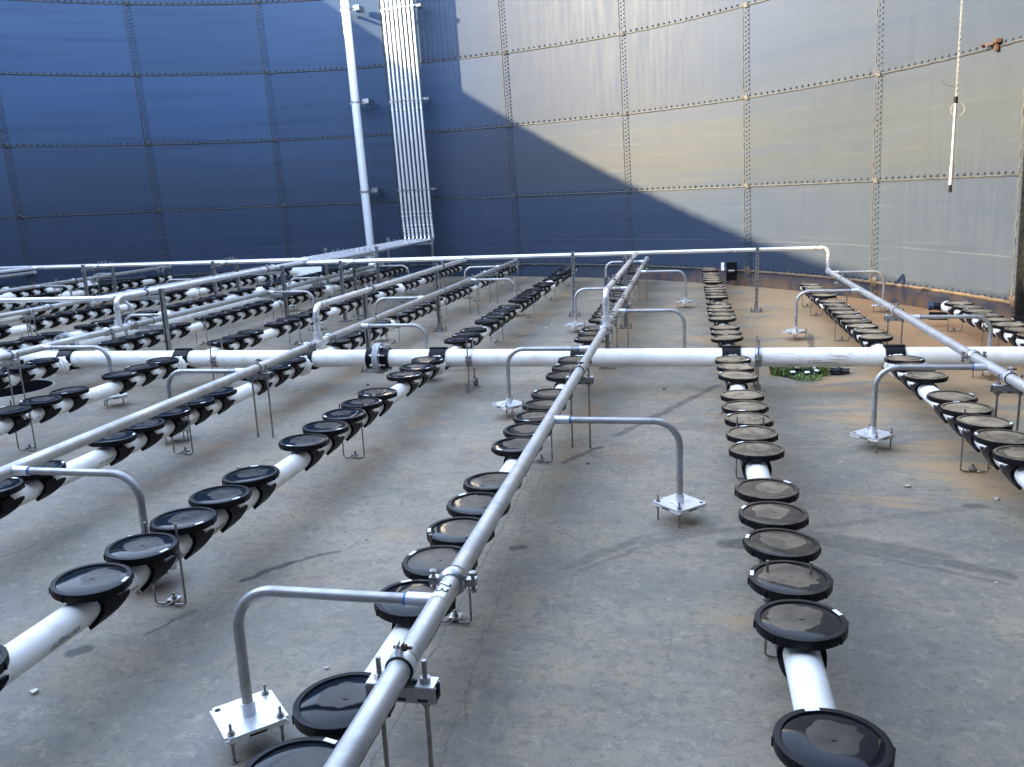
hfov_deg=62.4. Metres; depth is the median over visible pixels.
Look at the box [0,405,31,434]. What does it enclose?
disc diffuser
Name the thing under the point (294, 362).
disc diffuser
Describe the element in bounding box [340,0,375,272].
tall riser
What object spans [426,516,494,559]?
disc diffuser
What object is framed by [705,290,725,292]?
disc diffuser
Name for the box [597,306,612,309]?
disc diffuser
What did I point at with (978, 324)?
disc diffuser
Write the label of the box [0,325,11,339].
disc diffuser
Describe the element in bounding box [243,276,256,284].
disc diffuser
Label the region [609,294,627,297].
disc diffuser
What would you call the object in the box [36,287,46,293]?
disc diffuser
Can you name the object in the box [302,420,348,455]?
disc diffuser
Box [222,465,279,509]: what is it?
disc diffuser
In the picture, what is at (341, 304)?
disc diffuser
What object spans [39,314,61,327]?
disc diffuser
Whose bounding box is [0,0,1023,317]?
tank wall
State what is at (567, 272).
disc diffuser
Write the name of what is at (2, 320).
lateral pipe
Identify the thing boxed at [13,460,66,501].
disc diffuser
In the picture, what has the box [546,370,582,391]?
disc diffuser
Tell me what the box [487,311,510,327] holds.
disc diffuser
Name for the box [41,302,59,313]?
disc diffuser
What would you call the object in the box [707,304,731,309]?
disc diffuser
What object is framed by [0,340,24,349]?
disc diffuser
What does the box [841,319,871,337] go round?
disc diffuser
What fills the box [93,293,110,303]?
disc diffuser
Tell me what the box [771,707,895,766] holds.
disc diffuser
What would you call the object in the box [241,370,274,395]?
disc diffuser
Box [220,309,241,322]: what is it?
disc diffuser
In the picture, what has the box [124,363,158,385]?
disc diffuser
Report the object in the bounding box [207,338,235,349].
disc diffuser
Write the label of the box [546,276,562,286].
disc diffuser
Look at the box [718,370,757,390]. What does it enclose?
disc diffuser
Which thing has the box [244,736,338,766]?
disc diffuser
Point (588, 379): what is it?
strut support
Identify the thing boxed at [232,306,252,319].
disc diffuser
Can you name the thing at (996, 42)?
rusty bracket
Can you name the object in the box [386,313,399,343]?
pipe stand
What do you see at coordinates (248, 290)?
disc diffuser
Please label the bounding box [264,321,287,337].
disc diffuser
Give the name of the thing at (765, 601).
pipe stand
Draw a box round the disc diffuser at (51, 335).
[37,331,63,339]
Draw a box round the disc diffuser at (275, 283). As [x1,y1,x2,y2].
[265,282,280,287]
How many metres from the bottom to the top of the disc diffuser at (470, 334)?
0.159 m
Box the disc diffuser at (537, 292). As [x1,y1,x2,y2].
[521,291,540,302]
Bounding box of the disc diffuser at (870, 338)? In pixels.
[859,333,892,346]
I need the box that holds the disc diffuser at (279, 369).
[267,363,290,386]
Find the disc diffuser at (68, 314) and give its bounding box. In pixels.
[55,311,77,324]
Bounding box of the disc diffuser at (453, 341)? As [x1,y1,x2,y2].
[444,337,471,348]
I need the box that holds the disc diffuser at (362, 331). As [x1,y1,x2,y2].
[354,328,371,345]
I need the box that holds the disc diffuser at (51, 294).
[42,292,59,296]
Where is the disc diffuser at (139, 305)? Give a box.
[128,300,143,309]
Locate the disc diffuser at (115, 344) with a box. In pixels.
[98,339,127,350]
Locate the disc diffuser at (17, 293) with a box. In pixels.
[12,290,23,297]
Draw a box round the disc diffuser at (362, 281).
[351,276,366,284]
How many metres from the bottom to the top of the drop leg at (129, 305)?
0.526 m
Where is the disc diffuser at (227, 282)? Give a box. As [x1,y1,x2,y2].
[219,280,232,289]
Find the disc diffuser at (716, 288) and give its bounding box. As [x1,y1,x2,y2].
[704,287,725,290]
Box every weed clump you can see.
[766,367,793,375]
[789,372,821,380]
[797,367,813,371]
[815,367,829,375]
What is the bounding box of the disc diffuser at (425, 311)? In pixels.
[415,303,429,316]
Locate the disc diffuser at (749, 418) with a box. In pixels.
[724,412,773,426]
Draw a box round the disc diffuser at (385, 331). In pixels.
[373,320,390,336]
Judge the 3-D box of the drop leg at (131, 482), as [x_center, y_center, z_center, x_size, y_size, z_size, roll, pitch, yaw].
[-1.838,0.623,3.732,0.747,0.526,0.260,0,13,12]
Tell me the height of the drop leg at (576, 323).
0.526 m
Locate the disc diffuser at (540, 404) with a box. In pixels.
[523,399,565,424]
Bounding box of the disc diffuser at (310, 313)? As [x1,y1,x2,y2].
[298,311,320,324]
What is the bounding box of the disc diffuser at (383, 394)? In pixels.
[358,387,396,416]
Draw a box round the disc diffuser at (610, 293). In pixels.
[609,292,629,303]
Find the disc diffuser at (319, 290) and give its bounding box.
[309,286,325,297]
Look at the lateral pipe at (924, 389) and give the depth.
5.38 m
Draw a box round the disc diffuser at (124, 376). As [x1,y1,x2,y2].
[101,370,137,394]
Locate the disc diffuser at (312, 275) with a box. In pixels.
[302,274,316,276]
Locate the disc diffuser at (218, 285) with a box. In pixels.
[209,282,224,291]
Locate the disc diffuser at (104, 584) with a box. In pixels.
[48,562,133,629]
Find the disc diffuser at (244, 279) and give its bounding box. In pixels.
[234,277,249,285]
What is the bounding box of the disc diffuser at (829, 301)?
[819,299,844,314]
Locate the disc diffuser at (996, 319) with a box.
[980,317,1014,336]
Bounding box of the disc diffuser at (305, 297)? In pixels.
[302,291,310,302]
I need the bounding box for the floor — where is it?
[0,276,1023,766]
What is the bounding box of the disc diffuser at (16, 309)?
[10,307,31,319]
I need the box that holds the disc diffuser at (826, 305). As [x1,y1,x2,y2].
[823,303,849,319]
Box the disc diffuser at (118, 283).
[110,281,124,290]
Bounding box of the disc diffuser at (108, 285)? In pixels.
[99,283,112,291]
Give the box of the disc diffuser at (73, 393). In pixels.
[49,386,88,412]
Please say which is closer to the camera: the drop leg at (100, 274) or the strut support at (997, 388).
the strut support at (997, 388)
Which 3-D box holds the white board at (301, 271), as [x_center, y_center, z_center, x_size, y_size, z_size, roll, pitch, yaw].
[-4.357,-2.323,18.023,0.620,0.320,0.050,-2,12,1]
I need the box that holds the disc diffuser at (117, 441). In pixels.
[88,430,136,465]
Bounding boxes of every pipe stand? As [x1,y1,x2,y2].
[9,400,35,450]
[19,318,32,336]
[143,522,186,605]
[171,403,192,453]
[193,315,207,344]
[271,297,282,320]
[287,314,301,343]
[338,403,364,457]
[353,295,362,319]
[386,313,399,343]
[430,534,471,623]
[436,293,446,318]
[489,311,503,342]
[527,405,553,461]
[735,417,764,478]
[762,560,812,657]
[810,286,823,315]
[834,306,850,340]
[947,298,964,331]
[959,409,993,471]
[981,312,1000,346]
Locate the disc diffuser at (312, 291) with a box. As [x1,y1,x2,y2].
[303,289,317,299]
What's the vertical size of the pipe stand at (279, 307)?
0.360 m
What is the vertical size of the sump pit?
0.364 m
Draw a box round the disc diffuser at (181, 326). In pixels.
[169,322,190,337]
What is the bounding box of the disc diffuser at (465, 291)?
[457,285,470,296]
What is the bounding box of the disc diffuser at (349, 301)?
[343,299,356,311]
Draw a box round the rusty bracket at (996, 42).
[980,38,1001,50]
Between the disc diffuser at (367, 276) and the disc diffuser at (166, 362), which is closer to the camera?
the disc diffuser at (166, 362)
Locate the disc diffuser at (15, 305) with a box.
[10,303,19,308]
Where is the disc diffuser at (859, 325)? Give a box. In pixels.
[847,323,878,343]
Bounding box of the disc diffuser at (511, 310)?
[493,308,515,322]
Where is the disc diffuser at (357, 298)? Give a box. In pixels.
[350,296,361,308]
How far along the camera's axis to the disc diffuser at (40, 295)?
14.05 m
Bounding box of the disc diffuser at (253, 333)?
[237,329,263,346]
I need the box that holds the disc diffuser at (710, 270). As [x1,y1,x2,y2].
[702,269,718,272]
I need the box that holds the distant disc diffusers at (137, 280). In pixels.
[69,264,461,289]
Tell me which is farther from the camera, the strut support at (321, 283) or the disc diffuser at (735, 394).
the strut support at (321, 283)
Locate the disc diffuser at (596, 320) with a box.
[588,317,614,325]
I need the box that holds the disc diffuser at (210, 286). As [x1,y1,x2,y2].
[200,284,213,293]
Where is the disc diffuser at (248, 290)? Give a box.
[241,288,255,293]
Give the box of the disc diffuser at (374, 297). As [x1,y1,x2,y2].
[367,291,378,303]
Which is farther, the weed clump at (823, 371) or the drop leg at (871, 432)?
the weed clump at (823, 371)
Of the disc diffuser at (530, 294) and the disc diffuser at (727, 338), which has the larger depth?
the disc diffuser at (530, 294)
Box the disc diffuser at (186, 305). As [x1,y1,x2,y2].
[175,302,194,308]
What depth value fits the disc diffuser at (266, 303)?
11.68 m
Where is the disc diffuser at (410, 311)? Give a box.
[401,309,415,322]
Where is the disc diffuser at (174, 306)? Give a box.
[166,304,182,311]
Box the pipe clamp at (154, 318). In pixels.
[150,314,156,323]
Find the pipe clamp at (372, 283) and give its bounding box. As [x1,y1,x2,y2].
[368,282,375,292]
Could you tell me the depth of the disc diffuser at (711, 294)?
10.43 m
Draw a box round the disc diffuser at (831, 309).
[827,306,854,323]
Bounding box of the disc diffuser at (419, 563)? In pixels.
[402,545,477,596]
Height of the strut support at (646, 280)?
0.568 m
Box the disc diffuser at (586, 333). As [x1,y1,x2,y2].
[578,331,606,347]
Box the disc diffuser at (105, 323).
[90,320,113,326]
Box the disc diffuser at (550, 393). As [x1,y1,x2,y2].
[531,388,572,415]
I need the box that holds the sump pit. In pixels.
[0,379,54,397]
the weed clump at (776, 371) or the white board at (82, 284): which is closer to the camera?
the weed clump at (776, 371)
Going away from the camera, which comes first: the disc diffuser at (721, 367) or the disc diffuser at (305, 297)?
the disc diffuser at (721, 367)
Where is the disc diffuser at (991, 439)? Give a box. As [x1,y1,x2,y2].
[973,429,1023,469]
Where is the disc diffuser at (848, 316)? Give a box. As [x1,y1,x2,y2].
[836,314,865,332]
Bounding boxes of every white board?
[71,280,95,291]
[292,266,321,276]
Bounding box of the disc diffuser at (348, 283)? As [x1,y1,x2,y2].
[338,279,352,288]
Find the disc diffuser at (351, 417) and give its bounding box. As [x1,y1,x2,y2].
[322,408,366,440]
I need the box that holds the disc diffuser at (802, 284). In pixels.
[799,283,820,295]
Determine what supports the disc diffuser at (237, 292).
attached to the lateral pipe at (84, 331)
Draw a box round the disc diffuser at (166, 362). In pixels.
[146,357,178,378]
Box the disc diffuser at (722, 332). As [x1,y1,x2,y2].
[711,329,741,345]
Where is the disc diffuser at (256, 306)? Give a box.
[243,303,264,316]
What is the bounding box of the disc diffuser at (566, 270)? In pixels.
[557,269,571,278]
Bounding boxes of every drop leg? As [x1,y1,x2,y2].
[12,466,176,594]
[36,285,73,309]
[43,345,127,408]
[92,273,110,295]
[111,300,132,313]
[124,313,168,350]
[165,278,193,304]
[165,368,243,444]
[210,585,432,764]
[269,290,324,329]
[288,276,322,310]
[361,323,428,382]
[374,265,416,294]
[374,296,422,342]
[464,265,499,298]
[471,278,524,314]
[492,346,588,418]
[554,416,706,528]
[565,286,626,332]
[605,260,643,276]
[618,309,685,347]
[641,270,694,307]
[783,288,858,340]
[834,270,893,312]
[850,364,987,452]
[911,314,1004,380]
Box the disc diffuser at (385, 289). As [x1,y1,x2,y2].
[376,287,392,296]
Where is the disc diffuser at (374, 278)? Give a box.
[368,273,376,281]
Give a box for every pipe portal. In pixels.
[81,261,121,318]
[211,258,240,295]
[323,246,384,300]
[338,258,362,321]
[386,236,434,280]
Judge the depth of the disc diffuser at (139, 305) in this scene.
12.73 m
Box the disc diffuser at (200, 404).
[180,396,214,425]
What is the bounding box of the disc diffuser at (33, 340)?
[17,336,45,345]
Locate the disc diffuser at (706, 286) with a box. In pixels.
[704,285,724,287]
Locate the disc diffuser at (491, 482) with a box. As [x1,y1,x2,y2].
[463,471,521,501]
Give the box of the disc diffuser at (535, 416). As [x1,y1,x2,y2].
[513,410,548,438]
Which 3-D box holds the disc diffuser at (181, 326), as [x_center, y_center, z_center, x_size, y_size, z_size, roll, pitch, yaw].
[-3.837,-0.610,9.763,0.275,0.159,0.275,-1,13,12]
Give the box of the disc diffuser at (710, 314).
[708,312,734,324]
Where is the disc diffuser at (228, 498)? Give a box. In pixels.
[188,485,251,532]
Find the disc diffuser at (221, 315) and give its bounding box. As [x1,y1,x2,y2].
[208,312,230,326]
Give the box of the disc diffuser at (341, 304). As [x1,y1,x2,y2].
[329,301,348,315]
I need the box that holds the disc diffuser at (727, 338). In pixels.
[711,334,742,347]
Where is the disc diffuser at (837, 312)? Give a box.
[831,310,859,327]
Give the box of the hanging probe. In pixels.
[941,0,964,191]
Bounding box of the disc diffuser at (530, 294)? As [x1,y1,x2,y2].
[517,293,536,306]
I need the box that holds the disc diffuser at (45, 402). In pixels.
[19,395,62,422]
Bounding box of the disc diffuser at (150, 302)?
[146,300,154,307]
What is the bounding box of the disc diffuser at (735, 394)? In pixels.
[720,389,763,401]
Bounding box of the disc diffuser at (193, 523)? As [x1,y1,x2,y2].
[149,507,216,559]
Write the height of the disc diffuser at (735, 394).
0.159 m
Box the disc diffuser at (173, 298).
[165,291,177,301]
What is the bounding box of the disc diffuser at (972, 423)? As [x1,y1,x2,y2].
[956,415,1012,452]
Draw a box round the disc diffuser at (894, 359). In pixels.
[884,355,924,380]
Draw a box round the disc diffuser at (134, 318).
[122,313,143,320]
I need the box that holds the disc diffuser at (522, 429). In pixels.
[503,423,551,457]
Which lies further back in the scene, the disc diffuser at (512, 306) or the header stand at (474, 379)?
the disc diffuser at (512, 306)
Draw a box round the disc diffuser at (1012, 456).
[992,445,1023,489]
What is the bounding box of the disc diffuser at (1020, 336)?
[1016,332,1023,346]
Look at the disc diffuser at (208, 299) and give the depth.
12.48 m
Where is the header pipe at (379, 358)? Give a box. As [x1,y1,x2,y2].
[0,343,1023,373]
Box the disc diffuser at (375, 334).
[370,327,381,340]
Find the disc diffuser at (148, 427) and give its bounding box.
[123,418,165,450]
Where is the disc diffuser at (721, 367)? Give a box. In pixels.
[717,363,754,382]
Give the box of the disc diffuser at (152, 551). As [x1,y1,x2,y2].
[103,532,178,591]
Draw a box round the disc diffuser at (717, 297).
[705,295,727,300]
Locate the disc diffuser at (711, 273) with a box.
[702,272,719,274]
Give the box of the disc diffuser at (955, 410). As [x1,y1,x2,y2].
[940,401,993,436]
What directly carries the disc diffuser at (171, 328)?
attached to the lateral pipe at (199, 326)
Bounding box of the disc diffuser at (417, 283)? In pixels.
[412,278,421,287]
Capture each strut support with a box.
[1,347,25,404]
[22,306,36,335]
[52,279,64,311]
[90,274,101,305]
[156,266,165,281]
[246,358,273,436]
[312,276,323,303]
[357,265,367,288]
[365,640,440,766]
[466,274,478,314]
[487,267,498,302]
[509,259,518,290]
[565,361,593,447]
[613,294,630,347]
[636,262,647,299]
[834,274,848,322]
[884,303,904,343]
[990,367,1023,464]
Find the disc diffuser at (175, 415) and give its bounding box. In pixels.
[152,406,191,437]
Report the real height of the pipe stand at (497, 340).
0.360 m
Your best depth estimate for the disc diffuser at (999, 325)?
7.44 m
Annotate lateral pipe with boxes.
[0,268,351,350]
[0,269,296,337]
[0,282,97,297]
[0,289,131,322]
[0,355,446,686]
[0,356,187,435]
[1,276,172,310]
[1,356,70,387]
[10,355,312,507]
[78,267,407,369]
[194,266,461,368]
[312,266,516,369]
[337,355,589,740]
[449,268,576,367]
[709,262,736,344]
[725,354,836,710]
[800,286,882,346]
[883,354,1023,488]
[928,301,1023,346]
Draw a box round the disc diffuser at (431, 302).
[422,300,435,313]
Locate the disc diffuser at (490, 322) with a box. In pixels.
[474,318,499,335]
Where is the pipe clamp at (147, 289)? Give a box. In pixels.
[144,286,150,295]
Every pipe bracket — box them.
[340,5,363,12]
[350,99,373,104]
[360,188,382,192]
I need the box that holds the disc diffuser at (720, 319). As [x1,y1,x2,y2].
[708,315,735,324]
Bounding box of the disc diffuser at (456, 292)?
[448,290,459,302]
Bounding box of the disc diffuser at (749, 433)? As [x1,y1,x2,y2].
[726,425,777,442]
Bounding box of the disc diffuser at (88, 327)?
[74,323,98,331]
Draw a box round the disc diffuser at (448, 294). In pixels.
[440,292,454,304]
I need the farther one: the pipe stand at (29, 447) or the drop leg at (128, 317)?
the drop leg at (128, 317)
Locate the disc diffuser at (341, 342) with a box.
[325,338,350,349]
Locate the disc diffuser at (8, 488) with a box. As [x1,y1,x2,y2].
[0,477,24,518]
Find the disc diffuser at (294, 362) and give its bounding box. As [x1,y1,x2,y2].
[281,356,305,378]
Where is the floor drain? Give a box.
[778,367,822,378]
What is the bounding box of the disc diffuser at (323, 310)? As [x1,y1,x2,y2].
[309,307,330,321]
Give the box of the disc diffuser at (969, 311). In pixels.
[962,308,992,326]
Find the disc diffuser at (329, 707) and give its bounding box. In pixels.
[291,672,395,765]
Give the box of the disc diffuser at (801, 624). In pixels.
[753,599,848,677]
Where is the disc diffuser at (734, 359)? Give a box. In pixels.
[715,355,750,363]
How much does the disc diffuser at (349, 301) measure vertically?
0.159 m
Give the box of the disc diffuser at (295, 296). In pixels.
[287,293,301,304]
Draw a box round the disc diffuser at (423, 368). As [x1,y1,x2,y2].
[399,363,433,387]
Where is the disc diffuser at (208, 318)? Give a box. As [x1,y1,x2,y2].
[195,315,217,329]
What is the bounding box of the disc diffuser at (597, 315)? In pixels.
[592,313,609,317]
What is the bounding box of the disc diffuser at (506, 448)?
[491,436,542,473]
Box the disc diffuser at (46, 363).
[26,357,59,378]
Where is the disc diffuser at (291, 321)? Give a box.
[276,318,299,332]
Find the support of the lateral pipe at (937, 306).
attached to the header pipe at (379, 358)
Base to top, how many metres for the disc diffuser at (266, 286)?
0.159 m
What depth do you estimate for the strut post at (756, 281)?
10.95 m
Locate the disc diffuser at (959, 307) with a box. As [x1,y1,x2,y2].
[953,304,982,322]
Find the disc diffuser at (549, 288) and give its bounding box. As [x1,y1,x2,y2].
[536,282,553,292]
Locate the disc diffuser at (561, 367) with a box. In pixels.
[552,363,586,387]
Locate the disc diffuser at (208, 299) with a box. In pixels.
[198,297,216,303]
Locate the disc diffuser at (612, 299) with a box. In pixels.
[609,297,619,302]
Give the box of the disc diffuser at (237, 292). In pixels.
[228,290,246,295]
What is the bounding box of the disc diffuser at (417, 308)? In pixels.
[408,306,423,320]
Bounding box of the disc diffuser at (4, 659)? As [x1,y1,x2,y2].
[0,645,9,691]
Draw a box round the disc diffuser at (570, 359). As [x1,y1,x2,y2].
[558,356,591,363]
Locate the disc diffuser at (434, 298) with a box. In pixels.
[429,297,442,310]
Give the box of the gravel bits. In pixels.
[0,324,1022,694]
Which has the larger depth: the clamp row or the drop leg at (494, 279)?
the clamp row
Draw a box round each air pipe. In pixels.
[0,259,516,481]
[0,263,383,361]
[0,264,273,318]
[0,266,170,293]
[0,271,36,277]
[323,257,648,766]
[825,268,1023,392]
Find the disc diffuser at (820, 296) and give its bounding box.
[811,293,835,308]
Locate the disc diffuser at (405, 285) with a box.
[397,281,410,291]
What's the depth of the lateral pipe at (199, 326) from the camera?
10.76 m
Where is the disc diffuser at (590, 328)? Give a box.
[582,326,599,330]
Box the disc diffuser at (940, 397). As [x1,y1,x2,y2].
[926,390,977,423]
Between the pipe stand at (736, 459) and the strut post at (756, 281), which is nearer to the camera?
the pipe stand at (736, 459)
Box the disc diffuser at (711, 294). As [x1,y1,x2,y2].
[705,293,727,301]
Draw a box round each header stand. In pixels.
[209,339,225,380]
[464,337,478,392]
[753,335,761,391]
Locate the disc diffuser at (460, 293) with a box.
[453,288,464,299]
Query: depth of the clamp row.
13.96 m
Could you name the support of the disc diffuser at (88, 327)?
attached to the lateral pipe at (84, 331)
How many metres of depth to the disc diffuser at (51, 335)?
9.40 m
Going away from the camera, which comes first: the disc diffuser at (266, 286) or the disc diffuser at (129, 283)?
the disc diffuser at (266, 286)
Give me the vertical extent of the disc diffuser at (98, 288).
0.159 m
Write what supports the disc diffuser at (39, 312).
attached to the lateral pipe at (2, 320)
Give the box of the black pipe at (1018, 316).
[1012,155,1023,322]
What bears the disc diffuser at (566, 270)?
attached to the lateral pipe at (489, 329)
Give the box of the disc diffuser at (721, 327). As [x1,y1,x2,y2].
[710,324,739,330]
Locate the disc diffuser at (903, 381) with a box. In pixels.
[894,363,935,389]
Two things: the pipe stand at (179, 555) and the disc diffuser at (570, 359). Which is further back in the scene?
the disc diffuser at (570, 359)
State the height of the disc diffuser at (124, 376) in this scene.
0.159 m
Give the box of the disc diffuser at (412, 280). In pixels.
[406,279,416,289]
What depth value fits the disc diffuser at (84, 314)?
11.62 m
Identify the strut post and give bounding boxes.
[123,288,171,350]
[252,265,288,317]
[360,284,372,371]
[432,263,447,331]
[568,251,580,316]
[599,277,615,368]
[619,256,632,328]
[750,247,762,311]
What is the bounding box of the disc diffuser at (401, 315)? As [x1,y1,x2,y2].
[387,312,407,327]
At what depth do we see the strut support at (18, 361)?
6.92 m
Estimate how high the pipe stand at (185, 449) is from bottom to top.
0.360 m
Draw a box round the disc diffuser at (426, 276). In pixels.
[418,274,431,283]
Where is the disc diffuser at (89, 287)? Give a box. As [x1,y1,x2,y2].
[77,286,92,294]
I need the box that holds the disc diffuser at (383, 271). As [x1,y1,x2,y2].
[374,270,388,278]
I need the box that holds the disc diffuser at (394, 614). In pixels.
[374,579,455,649]
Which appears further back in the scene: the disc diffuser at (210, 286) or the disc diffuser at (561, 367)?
the disc diffuser at (210, 286)
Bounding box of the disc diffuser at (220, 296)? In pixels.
[208,294,227,300]
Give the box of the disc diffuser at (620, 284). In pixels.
[616,282,634,285]
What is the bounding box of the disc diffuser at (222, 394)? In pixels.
[203,387,236,414]
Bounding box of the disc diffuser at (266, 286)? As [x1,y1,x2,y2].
[256,284,272,289]
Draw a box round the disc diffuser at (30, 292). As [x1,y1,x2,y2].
[24,288,35,295]
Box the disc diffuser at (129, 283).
[122,280,133,287]
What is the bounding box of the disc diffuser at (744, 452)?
[729,441,784,479]
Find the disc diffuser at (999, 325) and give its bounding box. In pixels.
[992,321,1023,342]
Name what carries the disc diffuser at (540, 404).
attached to the lateral pipe at (386, 649)
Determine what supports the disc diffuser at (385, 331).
attached to the lateral pipe at (360, 339)
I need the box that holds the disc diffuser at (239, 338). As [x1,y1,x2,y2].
[222,334,249,349]
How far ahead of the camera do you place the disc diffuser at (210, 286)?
14.68 m
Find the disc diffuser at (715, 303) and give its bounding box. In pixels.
[706,301,730,305]
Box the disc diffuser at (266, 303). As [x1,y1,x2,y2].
[254,300,273,312]
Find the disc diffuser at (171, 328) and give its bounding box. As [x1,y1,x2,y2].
[156,326,176,342]
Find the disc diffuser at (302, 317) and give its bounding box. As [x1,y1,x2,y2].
[288,314,310,328]
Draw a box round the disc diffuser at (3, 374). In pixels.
[0,370,10,389]
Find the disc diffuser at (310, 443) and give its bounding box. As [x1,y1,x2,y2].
[278,433,328,470]
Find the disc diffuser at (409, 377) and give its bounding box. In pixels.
[386,371,422,396]
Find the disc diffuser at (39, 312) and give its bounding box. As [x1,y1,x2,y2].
[26,304,45,315]
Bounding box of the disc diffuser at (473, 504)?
[446,492,510,529]
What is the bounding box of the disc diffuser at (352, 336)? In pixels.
[340,332,360,349]
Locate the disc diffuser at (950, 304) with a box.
[944,301,973,314]
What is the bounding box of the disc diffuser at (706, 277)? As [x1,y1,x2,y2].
[702,276,721,278]
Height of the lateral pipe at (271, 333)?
0.172 m
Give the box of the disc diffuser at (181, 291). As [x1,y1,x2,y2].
[170,289,187,299]
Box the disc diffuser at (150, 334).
[134,330,161,347]
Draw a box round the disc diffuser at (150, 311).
[136,310,157,317]
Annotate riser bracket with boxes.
[380,4,422,12]
[389,97,430,103]
[398,188,438,190]
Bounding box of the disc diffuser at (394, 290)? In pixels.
[387,285,398,295]
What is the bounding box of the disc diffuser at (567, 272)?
[554,271,569,280]
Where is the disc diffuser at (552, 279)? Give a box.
[542,278,559,286]
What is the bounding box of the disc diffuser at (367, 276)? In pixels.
[357,274,372,283]
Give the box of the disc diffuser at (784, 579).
[747,560,832,602]
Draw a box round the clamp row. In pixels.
[332,248,371,253]
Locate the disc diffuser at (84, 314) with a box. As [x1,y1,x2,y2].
[70,308,91,321]
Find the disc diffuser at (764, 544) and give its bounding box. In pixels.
[743,528,821,562]
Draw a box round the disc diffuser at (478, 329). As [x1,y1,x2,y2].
[460,327,486,345]
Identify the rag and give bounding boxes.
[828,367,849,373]
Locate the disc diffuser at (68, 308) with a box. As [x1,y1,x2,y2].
[60,302,73,310]
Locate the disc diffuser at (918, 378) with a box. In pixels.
[903,371,947,399]
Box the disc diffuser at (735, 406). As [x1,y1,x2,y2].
[722,400,768,413]
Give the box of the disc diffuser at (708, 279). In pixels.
[703,278,721,284]
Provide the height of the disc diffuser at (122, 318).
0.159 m
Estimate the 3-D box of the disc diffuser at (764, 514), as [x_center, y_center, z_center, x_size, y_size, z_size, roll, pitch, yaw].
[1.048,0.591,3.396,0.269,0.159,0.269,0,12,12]
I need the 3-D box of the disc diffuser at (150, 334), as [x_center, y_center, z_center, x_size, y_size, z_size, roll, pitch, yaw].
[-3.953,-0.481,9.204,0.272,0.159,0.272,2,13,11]
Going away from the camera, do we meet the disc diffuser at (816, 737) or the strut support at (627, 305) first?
the disc diffuser at (816, 737)
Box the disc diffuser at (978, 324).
[971,312,1002,331]
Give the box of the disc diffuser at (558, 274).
[551,273,566,282]
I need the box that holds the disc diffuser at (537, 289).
[525,288,544,300]
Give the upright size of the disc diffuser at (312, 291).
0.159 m
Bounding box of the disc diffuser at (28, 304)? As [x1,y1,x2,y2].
[17,296,33,306]
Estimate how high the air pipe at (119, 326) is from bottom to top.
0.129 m
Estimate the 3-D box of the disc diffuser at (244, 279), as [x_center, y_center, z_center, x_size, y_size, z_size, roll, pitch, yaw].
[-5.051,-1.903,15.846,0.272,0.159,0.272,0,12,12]
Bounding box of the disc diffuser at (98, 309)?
[85,306,105,318]
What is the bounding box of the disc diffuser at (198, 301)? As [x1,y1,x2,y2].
[187,299,205,305]
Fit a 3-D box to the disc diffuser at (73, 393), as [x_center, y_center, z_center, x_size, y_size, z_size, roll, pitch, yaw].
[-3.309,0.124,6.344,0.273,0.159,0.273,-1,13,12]
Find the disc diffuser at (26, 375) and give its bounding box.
[0,364,36,385]
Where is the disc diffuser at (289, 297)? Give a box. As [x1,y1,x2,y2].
[274,295,292,305]
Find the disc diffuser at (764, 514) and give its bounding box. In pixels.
[738,501,808,530]
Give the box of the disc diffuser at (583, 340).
[574,336,603,345]
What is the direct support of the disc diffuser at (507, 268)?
attached to the lateral pipe at (360, 339)
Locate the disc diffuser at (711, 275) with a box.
[702,274,720,276]
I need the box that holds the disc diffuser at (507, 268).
[501,267,512,275]
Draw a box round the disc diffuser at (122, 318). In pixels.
[106,317,129,323]
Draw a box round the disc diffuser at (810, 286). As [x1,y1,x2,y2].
[802,285,824,298]
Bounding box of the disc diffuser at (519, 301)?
[508,299,529,312]
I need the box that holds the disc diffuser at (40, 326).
[22,318,45,331]
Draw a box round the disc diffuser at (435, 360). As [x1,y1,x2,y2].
[411,356,443,379]
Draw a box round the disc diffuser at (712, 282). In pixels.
[703,280,722,284]
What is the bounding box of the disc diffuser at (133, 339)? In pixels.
[117,335,144,350]
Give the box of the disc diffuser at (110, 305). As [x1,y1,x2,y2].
[99,303,114,315]
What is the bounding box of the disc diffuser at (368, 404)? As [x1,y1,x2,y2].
[341,397,382,427]
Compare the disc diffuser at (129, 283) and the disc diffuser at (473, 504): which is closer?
the disc diffuser at (473, 504)
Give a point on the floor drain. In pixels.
(795, 371)
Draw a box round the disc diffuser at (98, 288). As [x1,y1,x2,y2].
[90,285,104,293]
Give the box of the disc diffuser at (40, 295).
[29,294,46,304]
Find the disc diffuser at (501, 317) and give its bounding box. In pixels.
[481,315,505,331]
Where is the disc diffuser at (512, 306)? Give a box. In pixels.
[498,305,520,319]
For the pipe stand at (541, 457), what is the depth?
5.16 m
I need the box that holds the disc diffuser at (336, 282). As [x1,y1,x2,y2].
[331,281,346,290]
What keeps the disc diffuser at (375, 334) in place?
attached to the lateral pipe at (360, 339)
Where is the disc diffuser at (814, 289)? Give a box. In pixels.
[805,288,825,301]
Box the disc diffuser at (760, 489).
[734,478,798,502]
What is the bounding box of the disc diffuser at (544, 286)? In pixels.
[533,284,550,295]
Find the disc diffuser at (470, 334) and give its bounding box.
[452,332,479,348]
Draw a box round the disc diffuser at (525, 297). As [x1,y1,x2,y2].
[513,296,532,309]
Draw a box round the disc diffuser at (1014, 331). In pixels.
[1003,327,1023,346]
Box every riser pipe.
[0,0,406,266]
[0,0,409,269]
[0,0,413,273]
[0,0,417,302]
[113,0,421,319]
[306,0,467,332]
[316,0,637,316]
[325,0,830,268]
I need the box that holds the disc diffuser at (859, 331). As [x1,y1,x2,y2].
[852,328,885,346]
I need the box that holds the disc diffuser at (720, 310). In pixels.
[707,308,733,312]

